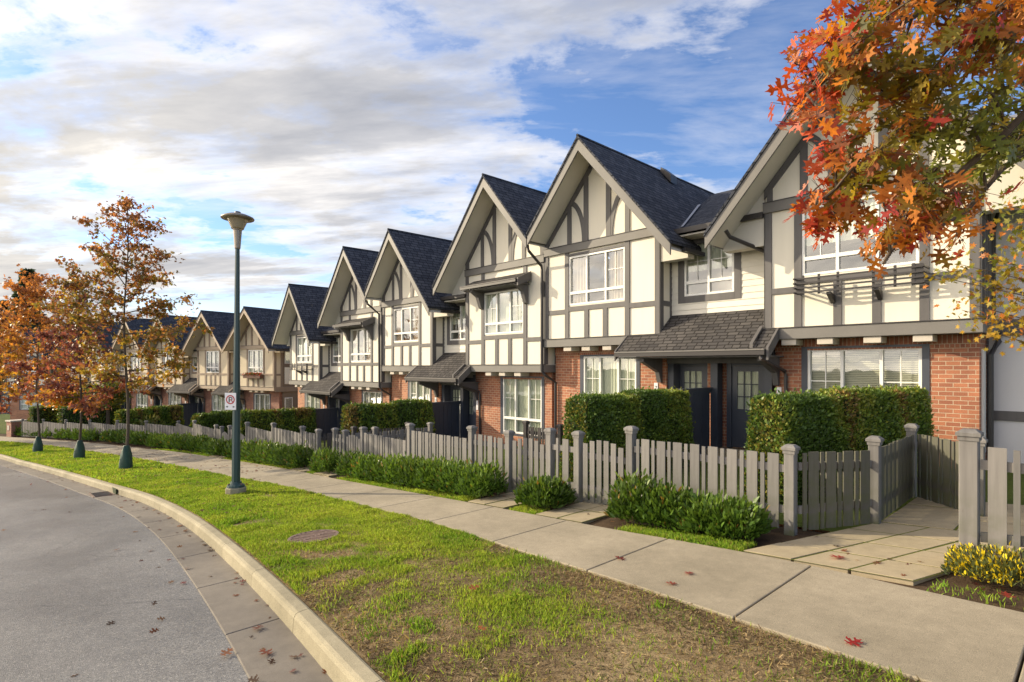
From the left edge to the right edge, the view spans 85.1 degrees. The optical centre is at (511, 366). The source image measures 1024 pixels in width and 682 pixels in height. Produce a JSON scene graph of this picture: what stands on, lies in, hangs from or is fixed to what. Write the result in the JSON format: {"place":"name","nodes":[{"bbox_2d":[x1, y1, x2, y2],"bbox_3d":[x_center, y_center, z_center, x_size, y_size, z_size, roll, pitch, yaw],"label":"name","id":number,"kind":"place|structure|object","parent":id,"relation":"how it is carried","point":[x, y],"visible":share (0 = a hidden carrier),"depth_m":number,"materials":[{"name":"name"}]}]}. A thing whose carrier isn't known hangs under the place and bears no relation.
{"place":"outdoors","nodes":[
{"label":"outdoors","id":0,"kind":"place"},
{"bbox_2d":[0,465,248,681],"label":"road","id":1,"kind":"structure","parent":0,"point":[73,581],"depth_m":5.55,"materials":[{"name":"grey asphalt"}]},
{"bbox_2d":[0,459,332,681],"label":"gutter pan","id":2,"kind":"object","parent":1,"relation":"on","point":[241,614],"visible":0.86,"depth_m":5.34,"materials":[{"name":"concrete"}]},
{"bbox_2d":[0,441,324,481],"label":"grass","id":3,"kind":"structure","parent":0,"point":[54,459],"depth_m":19.05,"materials":[{"name":"green plant"}]},
{"bbox_2d":[315,470,342,477],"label":"garden path","id":4,"kind":"structure","parent":0,"point":[327,474],"depth_m":13.36,"materials":[{"name":"concrete"}]},
{"bbox_2d":[346,435,359,462],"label":"garden gate","id":5,"kind":"structure","parent":4,"relation":"on","point":[353,442],"depth_m":13.90,"materials":[{"name":"paint"}]},
{"bbox_2d":[2,448,920,681],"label":"verge","id":6,"kind":"structure","parent":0,"point":[575,661],"depth_m":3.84,"materials":[{"name":"green plant"}]},
{"bbox_2d":[0,307,60,414],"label":"street tree","id":7,"kind":"object","parent":6,"relation":"on","point":[3,408],"visible":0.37,"depth_m":30.23,"materials":[{"name":"orange plant"}]},
{"bbox_2d":[0,263,92,437],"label":"street tree","id":8,"kind":"object","parent":6,"relation":"on","point":[16,338],"visible":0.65,"depth_m":25.42,"materials":[{"name":"orange plant"}]},
{"bbox_2d":[4,271,151,439],"bbox_3d":[-16.725,-0.036,21.815,4.659,7.402,4.259,0,0,-43],"label":"street tree","id":9,"kind":"object","parent":6,"relation":"on","point":[66,386],"visible":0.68,"depth_m":21.40,"materials":[{"name":"orange plant"}]},
{"bbox_2d":[29,191,214,444],"bbox_3d":[-11.732,-1.046,16.975,4.781,8.445,3.460,0,0,-28],"label":"street tree","id":10,"kind":"object","parent":6,"relation":"on","point":[142,278],"visible":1,"depth_m":16.87,"materials":[{"name":"orange plant"}]},
{"bbox_2d":[119,445,132,468],"bbox_3d":[-11.764,2.759,16.991,0.364,0.710,0.400,0,0,-43],"label":"watering bag","id":11,"kind":"object","parent":6,"relation":"on","point":[126,460],"visible":0.94,"depth_m":16.89,"materials":[{"name":"green plastic"}]},
{"bbox_2d":[0,454,384,681],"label":"kerb","id":12,"kind":"structure","parent":6,"relation":"on","point":[336,657],"depth_m":5.25,"materials":[{"name":"concrete"}]},
{"bbox_2d":[220,211,254,494],"bbox_3d":[-5.516,-0.267,11.174,0.624,5.700,0.624,1,-1,-43],"label":"street lamp","id":13,"kind":"object","parent":6,"relation":"on","point":[238,221],"visible":0.94,"depth_m":11.12,"materials":[{"name":"metal"}]},
{"bbox_2d":[288,529,338,543],"bbox_3d":[-2.532,2.182,7.114,0.620,0.044,0.620,-4,-2,27],"label":"manhole grate","id":14,"kind":"object","parent":6,"relation":"on","point":[315,535],"visible":0.72,"depth_m":7.14,"materials":[{"name":"metal"}]},
{"bbox_2d":[1,443,1010,681],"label":"leaf litter","id":15,"kind":"object","parent":6,"relation":"on","point":[324,670],"visible":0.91,"depth_m":6.97,"materials":[{"name":"brown plant"}]},
{"bbox_2d":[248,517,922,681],"bbox_3d":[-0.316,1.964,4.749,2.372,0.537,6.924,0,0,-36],"label":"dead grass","id":16,"kind":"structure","parent":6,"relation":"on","point":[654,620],"depth_m":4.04,"materials":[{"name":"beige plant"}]},
{"bbox_2d":[765,0,1023,279],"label":"oak tree","id":17,"kind":"object","parent":6,"relation":"on","point":[935,209],"visible":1,"depth_m":2.53,"materials":[{"name":"orange plant"}]},
{"bbox_2d":[0,436,1023,681],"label":"pavement","id":18,"kind":"structure","parent":0,"point":[920,634],"depth_m":4.64,"materials":[{"name":"concrete"}]},
{"bbox_2d":[0,434,1023,611],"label":"planting bed","id":19,"kind":"object","parent":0,"point":[775,536],"visible":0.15,"depth_m":4.66,"materials":[{"name":"brown soil"}]},
{"bbox_2d":[5,419,26,436],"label":"brick pillar","id":20,"kind":"structure","parent":19,"relation":"on","point":[10,426],"depth_m":37.25,"materials":[{"name":"red brick"}]},
{"bbox_2d":[21,419,64,438],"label":"picket fence","id":21,"kind":"object","parent":19,"relation":"on","point":[31,427],"visible":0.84,"depth_m":34.96,"materials":[{"name":"paint"}]},
{"bbox_2d":[51,427,100,440],"bbox_3d":[-25.231,3.869,32.489,6.245,1.118,0.965,0,0,34],"label":"laurel row","id":22,"kind":"object","parent":19,"relation":"on","point":[91,434],"visible":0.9,"depth_m":32.07,"materials":[{"name":"green plant"}]},
{"bbox_2d":[64,419,115,440],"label":"picket fence","id":23,"kind":"object","parent":19,"relation":"on","point":[100,427],"visible":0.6,"depth_m":31.60,"materials":[{"name":"paint"}]},
{"bbox_2d":[99,428,155,445],"bbox_3d":[-19.826,3.602,28.803,5.987,1.068,0.975,0,0,37],"label":"laurel row","id":24,"kind":"object","parent":19,"relation":"on","point":[119,436],"visible":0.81,"depth_m":28.50,"materials":[{"name":"green plant"}]},
{"bbox_2d":[116,420,176,434],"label":"picket fence","id":25,"kind":"object","parent":19,"relation":"on","point":[158,428],"visible":0.44,"depth_m":28.22,"materials":[{"name":"paint"}]},
{"bbox_2d":[143,431,214,451],"bbox_3d":[-14.489,3.249,24.314,7.473,1.223,0.970,0,0,42],"label":"laurel row","id":26,"kind":"object","parent":19,"relation":"on","point":[184,441],"visible":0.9,"depth_m":24.00,"materials":[{"name":"green plant"}]},
{"bbox_2d":[176,420,224,438],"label":"picket fence","id":27,"kind":"object","parent":19,"relation":"on","point":[216,432],"visible":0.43,"depth_m":23.98,"materials":[{"name":"paint"}]},
{"bbox_2d":[200,436,231,455],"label":"laurel bush","id":28,"kind":"object","parent":19,"relation":"on","point":[215,446],"visible":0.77,"depth_m":20.02,"materials":[{"name":"green plant"}]},
{"bbox_2d":[221,438,314,467],"bbox_3d":[-7.556,2.572,17.013,0.915,1.172,6.516,0,0,-43],"label":"laurel row","id":29,"kind":"object","parent":19,"relation":"on","point":[270,452],"visible":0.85,"depth_m":15.88,"materials":[{"name":"green plant"}]},
{"bbox_2d":[244,422,321,451],"bbox_3d":[-7.350,2.494,17.559,0.154,1.545,6.024,0,0,-43],"label":"picket fence","id":30,"kind":"object","parent":19,"relation":"on","point":[282,436],"visible":0.52,"depth_m":17.04,"materials":[{"name":"paint"}]},
{"bbox_2d":[306,446,342,472],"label":"laurel bush","id":31,"kind":"object","parent":19,"relation":"on","point":[322,459],"visible":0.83,"depth_m":13.59,"materials":[{"name":"green plant"}]},
{"bbox_2d":[331,428,349,459],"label":"picket fence","id":32,"kind":"object","parent":19,"relation":"on","point":[336,439],"visible":0.61,"depth_m":14.39,"materials":[{"name":"paint"}]},
{"bbox_2d":[333,448,508,497],"bbox_3d":[-2.072,2.052,11.121,0.860,1.029,5.442,0,0,-43],"label":"laurel row","id":33,"kind":"object","parent":19,"relation":"on","point":[453,476],"visible":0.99,"depth_m":10.28,"materials":[{"name":"green plant"}]},
{"bbox_2d":[359,423,514,492],"bbox_3d":[-1.833,1.898,11.643,0.154,1.576,5.384,0,0,-43],"label":"picket fence","id":34,"kind":"object","parent":19,"relation":"on","point":[370,443],"visible":0.69,"depth_m":10.97,"materials":[{"name":"paint"}]},
{"bbox_2d":[511,473,577,508],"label":"laurel bush","id":35,"kind":"object","parent":19,"relation":"on","point":[544,491],"visible":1,"depth_m":8.15,"materials":[{"name":"green plant"}]},
{"bbox_2d":[544,427,584,503],"bbox_3d":[0.820,1.624,8.798,0.154,1.268,0.744,0,0,-43],"label":"picket fence","id":36,"kind":"object","parent":19,"relation":"on","point":[565,448],"visible":0.69,"depth_m":8.70,"materials":[{"name":"paint"}]},
{"bbox_2d":[603,468,696,528],"bbox_3d":[1.763,1.665,7.010,0.821,0.747,1.199,0,0,-43],"label":"laurel bush","id":37,"kind":"object","parent":19,"relation":"on","point":[647,502],"visible":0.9,"depth_m":6.89,"materials":[{"name":"green plant"}]},
{"bbox_2d":[623,426,799,535],"bbox_3d":[2.416,1.495,7.087,0.154,1.310,2.304,0,0,-43],"label":"picket fence","id":38,"kind":"object","parent":19,"relation":"on","point":[751,463],"visible":0.66,"depth_m":6.83,"materials":[{"name":"paint"}]},
{"bbox_2d":[666,488,777,539],"bbox_3d":[2.362,1.679,6.354,0.824,0.562,1.095,0,0,-43],"label":"laurel bush","id":39,"kind":"object","parent":19,"relation":"on","point":[736,516],"visible":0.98,"depth_m":6.16,"materials":[{"name":"green plant"}]},
{"bbox_2d":[940,541,1023,588],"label":"yellow shrub","id":40,"kind":"object","parent":19,"relation":"on","point":[987,563],"visible":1,"depth_m":4.53,"materials":[{"name":"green plant"}]},
{"bbox_2d":[955,428,1023,567],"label":"picket fence","id":41,"kind":"object","parent":19,"relation":"on","point":[997,465],"visible":0.75,"depth_m":4.87,"materials":[{"name":"paint"}]},
{"bbox_2d":[0,414,1023,557],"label":"yard lawn","id":42,"kind":"structure","parent":0,"point":[3,417],"depth_m":9.62,"materials":[{"name":"green plant"}]},
{"bbox_2d":[0,327,60,421],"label":"townhouse","id":43,"kind":"structure","parent":42,"relation":"on","point":[19,410],"depth_m":53.43,"materials":[{"name":"beige paint"}]},
{"bbox_2d":[27,404,59,422],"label":"hedge","id":44,"kind":"object","parent":42,"relation":"on","point":[47,414],"visible":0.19,"depth_m":37.45,"materials":[{"name":"green plant"}]},
{"bbox_2d":[41,377,91,409],"bbox_3d":[-29.876,2.716,37.036,3.060,4.267,2.798,0,0,-10],"label":"garden maple","id":45,"kind":"object","parent":42,"relation":"on","point":[56,402],"visible":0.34,"depth_m":36.68,"materials":[{"name":"orange plant"}]},
{"bbox_2d":[55,404,120,427],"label":"hedge","id":46,"kind":"object","parent":42,"relation":"on","point":[63,414],"visible":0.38,"depth_m":35.88,"materials":[{"name":"green plant"}]},
{"bbox_2d":[81,321,130,409],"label":"townhouse","id":47,"kind":"structure","parent":42,"relation":"on","point":[109,338],"depth_m":47.60,"materials":[{"name":"beige paint"}]},
{"bbox_2d":[82,374,133,424],"bbox_3d":[-26.663,2.526,36.828,2.959,4.467,3.153,0,0,-43],"label":"garden tree","id":48,"kind":"object","parent":42,"relation":"on","point":[116,384],"visible":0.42,"depth_m":36.71,"materials":[{"name":"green plant"}]},
{"bbox_2d":[113,408,139,429],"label":"hedge","id":49,"kind":"object","parent":42,"relation":"on","point":[120,415],"visible":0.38,"depth_m":31.23,"materials":[{"name":"green plant"}]},
{"bbox_2d":[109,317,161,408],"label":"townhouse","id":50,"kind":"structure","parent":42,"relation":"on","point":[153,398],"depth_m":44.93,"materials":[{"name":"beige paint"}]},
{"bbox_2d":[133,406,153,425],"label":"hedge","id":51,"kind":"object","parent":42,"relation":"on","point":[145,411],"visible":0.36,"depth_m":31.97,"materials":[{"name":"green plant"}]},
{"bbox_2d":[148,405,171,433],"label":"hedge","id":52,"kind":"object","parent":42,"relation":"on","point":[161,412],"visible":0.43,"depth_m":32.78,"materials":[{"name":"green plant"}]},
{"bbox_2d":[140,314,204,426],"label":"townhouse","id":53,"kind":"structure","parent":42,"relation":"on","point":[187,394],"depth_m":41.88,"materials":[{"name":"beige paint"}]},
{"bbox_2d":[165,404,184,432],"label":"hedge","id":54,"kind":"object","parent":42,"relation":"on","point":[176,412],"visible":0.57,"depth_m":33.45,"materials":[{"name":"green plant"}]},
{"bbox_2d":[189,412,217,428],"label":"hedge","id":55,"kind":"object","parent":42,"relation":"on","point":[207,419],"visible":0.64,"depth_m":31.22,"materials":[{"name":"green plant"}]},
{"bbox_2d":[180,310,244,412],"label":"townhouse","id":56,"kind":"structure","parent":42,"relation":"on","point":[214,373],"depth_m":39.64,"materials":[{"name":"beige paint"}]},
{"bbox_2d":[206,351,218,372],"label":"window","id":57,"kind":"structure","parent":56,"relation":"in","point":[211,356],"depth_m":39.74,"materials":[{"name":"white glass"}]},
{"bbox_2d":[211,391,225,410],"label":"window","id":58,"kind":"structure","parent":56,"relation":"in","point":[217,402],"depth_m":40.12,"materials":[{"name":"white glass"}]},
{"bbox_2d":[211,410,232,434],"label":"hedge","id":59,"kind":"object","parent":42,"relation":"on","point":[224,417],"visible":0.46,"depth_m":32.16,"materials":[{"name":"green plant"}]},
{"bbox_2d":[221,306,297,409],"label":"townhouse","id":60,"kind":"structure","parent":42,"relation":"on","point":[264,373],"depth_m":36.91,"materials":[{"name":"beige paint"}]},
{"bbox_2d":[248,350,262,372],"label":"window","id":61,"kind":"structure","parent":60,"relation":"in","point":[255,357],"depth_m":37.25,"materials":[{"name":"white glass"}]},
{"bbox_2d":[253,393,270,409],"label":"window","id":62,"kind":"structure","parent":60,"relation":"in","point":[267,398],"depth_m":37.50,"materials":[{"name":"white glass"}]},
{"bbox_2d":[240,406,316,439],"bbox_3d":[-11.070,2.716,26.313,3.830,1.698,1.016,0,0,-43],"label":"hedge","id":63,"kind":"object","parent":42,"relation":"on","point":[293,419],"visible":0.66,"depth_m":26.17,"materials":[{"name":"green plant"}]},
{"bbox_2d":[271,283,350,436],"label":"townhouse","id":64,"kind":"structure","parent":42,"relation":"on","point":[314,364],"depth_m":29.43,"materials":[{"name":"white paint"}]},
{"bbox_2d":[297,337,311,362],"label":"window","id":65,"kind":"structure","parent":64,"relation":"in","point":[304,351],"depth_m":30.77,"materials":[{"name":"white glass"}]},
{"bbox_2d":[331,335,339,365],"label":"window","id":66,"kind":"structure","parent":64,"relation":"in","point":[334,347],"depth_m":29.02,"materials":[{"name":"white glass"}]},
{"bbox_2d":[317,246,391,406],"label":"townhouse","id":67,"kind":"structure","parent":42,"relation":"on","point":[351,313],"depth_m":25.94,"materials":[{"name":"beige paint"}]},
{"bbox_2d":[351,329,369,361],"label":"window","id":68,"kind":"structure","parent":67,"relation":"in","point":[355,353],"depth_m":26.11,"materials":[{"name":"white glass"}]},
{"bbox_2d":[362,390,382,404],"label":"window","id":69,"kind":"structure","parent":67,"relation":"in","point":[370,398],"depth_m":26.08,"materials":[{"name":"glass"}]},
{"bbox_2d":[321,422,410,455],"bbox_3d":[-4.191,2.283,16.341,2.798,1.140,0.199,0,0,-42],"label":"picket fence","id":70,"kind":"object","parent":42,"relation":"on","point":[328,438],"visible":0.3,"depth_m":15.96,"materials":[{"name":"paint"}]},
{"bbox_2d":[339,401,399,450],"bbox_3d":[-4.694,1.978,18.477,2.150,1.781,0.951,0,0,-43],"label":"hedge","id":71,"kind":"object","parent":42,"relation":"on","point":[380,415],"visible":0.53,"depth_m":18.19,"materials":[{"name":"green plant"}]},
{"bbox_2d":[341,422,433,456],"bbox_3d":[-3.397,2.200,15.477,2.821,1.140,0.316,0,0,-38],"label":"picket fence","id":72,"kind":"object","parent":42,"relation":"on","point":[402,434],"visible":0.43,"depth_m":15.62,"materials":[{"name":"paint"}]},
{"bbox_2d":[389,397,436,447],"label":"hedge","id":73,"kind":"object","parent":42,"relation":"on","point":[419,413],"visible":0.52,"depth_m":19.36,"materials":[{"name":"green plant"}]},
{"bbox_2d":[364,228,480,444],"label":"townhouse","id":74,"kind":"structure","parent":42,"relation":"on","point":[423,342],"depth_m":22.08,"materials":[{"name":"white paint"}]},
{"bbox_2d":[394,306,417,341],"bbox_3d":[-4.330,-1.730,23.062,0.143,1.400,1.920,0,0,-43],"label":"window","id":75,"kind":"structure","parent":74,"relation":"in","point":[400,333],"depth_m":23.25,"materials":[{"name":"white plastic"}]},
{"bbox_2d":[408,381,431,400],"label":"window","id":76,"kind":"structure","parent":74,"relation":"in","point":[417,391],"depth_m":23.18,"materials":[{"name":"white glass"}]},
{"bbox_2d":[447,302,464,344],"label":"window","id":77,"kind":"structure","parent":74,"relation":"in","point":[457,318],"depth_m":21.50,"materials":[{"name":"white plastic"}]},
{"bbox_2d":[432,173,609,487],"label":"townhouse","id":78,"kind":"structure","parent":42,"relation":"on","point":[492,267],"depth_m":18.74,"materials":[{"name":"white paint"}]},
{"bbox_2d":[484,289,522,334],"bbox_3d":[-0.232,-1.815,18.687,0.171,1.430,1.950,0,0,-43],"label":"window","id":79,"kind":"structure","parent":78,"relation":"in","point":[503,310],"depth_m":18.81,"materials":[{"name":"white plastic"}]},
{"bbox_2d":[500,376,544,438],"bbox_3d":[0.378,1.320,18.620,0.191,2.000,2.100,0,0,-43],"label":"window","id":80,"kind":"structure","parent":78,"relation":"in","point":[521,400],"depth_m":18.76,"materials":[{"name":"glass"}]},
{"bbox_2d":[522,420,563,462],"bbox_3d":[0.776,1.980,14.124,0.154,1.140,1.354,0,0,-43],"label":"picket fence","id":81,"kind":"object","parent":42,"relation":"on","point":[529,432],"visible":0.52,"depth_m":14.14,"materials":[{"name":"paint"}]},
{"bbox_2d":[559,390,650,486],"bbox_3d":[1.750,1.300,10.600,2.047,1.746,0.942,0,0,-43],"label":"hedge","id":82,"kind":"object","parent":42,"relation":"on","point":[596,416],"visible":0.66,"depth_m":10.18,"materials":[{"name":"green plant"}]},
{"bbox_2d":[526,134,787,458],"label":"townhouse","id":83,"kind":"structure","parent":42,"relation":"on","point":[662,297],"depth_m":14.90,"materials":[{"name":"beige paint"}]},
{"bbox_2d":[569,247,624,305],"bbox_3d":[2.421,-2.520,15.822,0.143,1.440,2.000,0,0,-43],"label":"window","id":84,"kind":"structure","parent":83,"relation":"in","point":[579,291],"depth_m":15.78,"materials":[{"name":"white plastic"}]},
{"bbox_2d":[580,354,639,394],"bbox_3d":[2.823,0.600,15.998,0.190,1.900,2.110,0,0,-43],"label":"window","id":85,"kind":"structure","parent":83,"relation":"in","point":[600,373],"depth_m":16.13,"materials":[{"name":"white glass"}]},
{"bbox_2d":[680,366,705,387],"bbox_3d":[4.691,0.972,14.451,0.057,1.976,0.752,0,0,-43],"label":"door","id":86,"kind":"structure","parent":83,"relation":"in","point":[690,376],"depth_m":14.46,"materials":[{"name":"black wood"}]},
{"bbox_2d":[678,238,740,303],"bbox_3d":[4.930,-2.475,13.909,0.163,1.690,1.660,0,0,-43],"label":"window","id":87,"kind":"structure","parent":83,"relation":"in","point":[714,258],"depth_m":13.88,"materials":[{"name":"white plastic"}]},
{"bbox_2d":[619,385,695,473],"bbox_3d":[3.047,1.273,11.769,2.288,1.786,0.949,0,0,-43],"label":"hedge","id":88,"kind":"object","parent":42,"relation":"on","point":[666,412],"visible":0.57,"depth_m":11.53,"materials":[{"name":"green plant"}]},
{"bbox_2d":[737,387,853,505],"bbox_3d":[4.289,1.113,8.336,2.195,1.657,0.951,0,0,-36],"label":"hedge","id":89,"kind":"object","parent":42,"relation":"on","point":[809,421],"visible":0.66,"depth_m":7.91,"materials":[{"name":"green plant"}]},
{"bbox_2d":[797,423,918,530],"bbox_3d":[4.600,1.387,6.963,3.029,1.154,0.505,0,0,-35],"label":"picket fence","id":90,"kind":"object","parent":42,"relation":"on","point":[888,479],"visible":0.91,"depth_m":6.42,"materials":[{"name":"paint"}]},
{"bbox_2d":[703,36,1023,532],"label":"townhouse","id":91,"kind":"structure","parent":42,"relation":"on","point":[837,312],"depth_m":11.24,"materials":[{"name":"beige paint"}]},
{"bbox_2d":[732,366,762,447],"bbox_3d":[5.669,0.972,13.402,0.057,1.976,0.762,0,0,-43],"label":"door","id":92,"kind":"structure","parent":91,"relation":"in","point":[747,381],"depth_m":13.50,"materials":[{"name":"black wood"}]},
{"bbox_2d":[802,192,918,275],"bbox_3d":[6.861,-2.620,11.061,0.142,1.440,2.040,0,0,-43],"label":"window","id":93,"kind":"structure","parent":91,"relation":"in","point":[809,241],"depth_m":11.25,"materials":[{"name":"white plastic"}]},
{"bbox_2d":[801,344,929,411],"bbox_3d":[7.138,0.560,11.367,0.185,1.980,2.270,0,0,-43],"label":"window","id":94,"kind":"structure","parent":91,"relation":"in","point":[922,377],"depth_m":11.35,"materials":[{"name":"white plastic"}]},
{"bbox_2d":[981,349,985,451],"bbox_3d":[8.632,0.630,10.201,0.300,1.900,0.028,0,0,-43],"label":"downspout","id":95,"kind":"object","parent":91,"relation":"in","point":[983,353],"depth_m":10.11,"materials":[{"name":"white plastic"}]},
{"bbox_2d":[815,384,938,487],"bbox_3d":[6.126,1.082,9.448,2.837,1.640,0.965,0,0,-28],"label":"hedge","id":96,"kind":"object","parent":42,"relation":"on","point":[887,413],"visible":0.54,"depth_m":9.11,"materials":[{"name":"green plant"}]},
{"bbox_2d":[909,176,1023,355],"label":"garden maple","id":97,"kind":"object","parent":42,"relation":"on","point":[996,283],"visible":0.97,"depth_m":6.12,"materials":[{"name":"yellow plant"}]},
{"bbox_2d":[989,114,1023,462],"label":"townhouse","id":98,"kind":"structure","parent":42,"relation":"on","point":[1009,400],"depth_m":10.27,"materials":[{"name":"white paint"}]},
{"bbox_2d":[0,0,1023,325],"label":"sky","id":99,"kind":"structure","parent":0,"point":[331,125],"materials":[{"name":"blue"}]},
{"bbox_2d":[468,482,610,508],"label":"garden path","id":100,"kind":"structure","parent":0,"point":[506,503],"depth_m":8.94,"materials":[{"name":"concrete"}]},
{"bbox_2d":[512,438,545,489],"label":"garden gate","id":101,"kind":"structure","parent":100,"relation":"on","point":[525,452],"depth_m":9.38,"materials":[{"name":"paint"}]},
{"bbox_2d":[110,470,1023,608],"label":"grass","id":102,"kind":"structure","parent":0,"point":[187,495],"depth_m":9.76,"materials":[{"name":"green plant"}]},
{"bbox_2d":[537,485,689,523],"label":"garden path","id":103,"kind":"structure","parent":0,"point":[583,515],"depth_m":7.83,"materials":[{"name":"concrete"}]},
{"bbox_2d":[583,440,625,503],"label":"garden gate","id":104,"kind":"structure","parent":103,"relation":"on","point":[606,458],"depth_m":8.23,"materials":[{"name":"paint"}]},
{"bbox_2d":[744,522,1023,585],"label":"garden path","id":105,"kind":"structure","parent":0,"point":[810,545],"depth_m":5.47,"materials":[{"name":"concrete"}]},
{"bbox_2d":[744,522,1022,580],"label":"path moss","id":106,"kind":"object","parent":105,"relation":"on","point":[874,557],"visible":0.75,"depth_m":5.45,"materials":[{"name":"green plant"}]},
{"bbox_2d":[882,497,1023,535],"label":"garden path","id":107,"kind":"structure","parent":0,"point":[940,516],"depth_m":6.63,"materials":[{"name":"concrete"}]},
{"bbox_2d":[917,434,987,516],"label":"garden gate","id":108,"kind":"structure","parent":107,"relation":"on","point":[935,454],"depth_m":7.22,"materials":[{"name":"paint"}]},
{"label":"terrain","id":109,"kind":"structure","parent":0,"visible":0},
{"bbox_2d":[0,268,50,388],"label":"conifer tree","id":110,"kind":"object","parent":109,"relation":"on","point":[26,274],"visible":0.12,"depth_m":89.10,"materials":[{"name":"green plant"}]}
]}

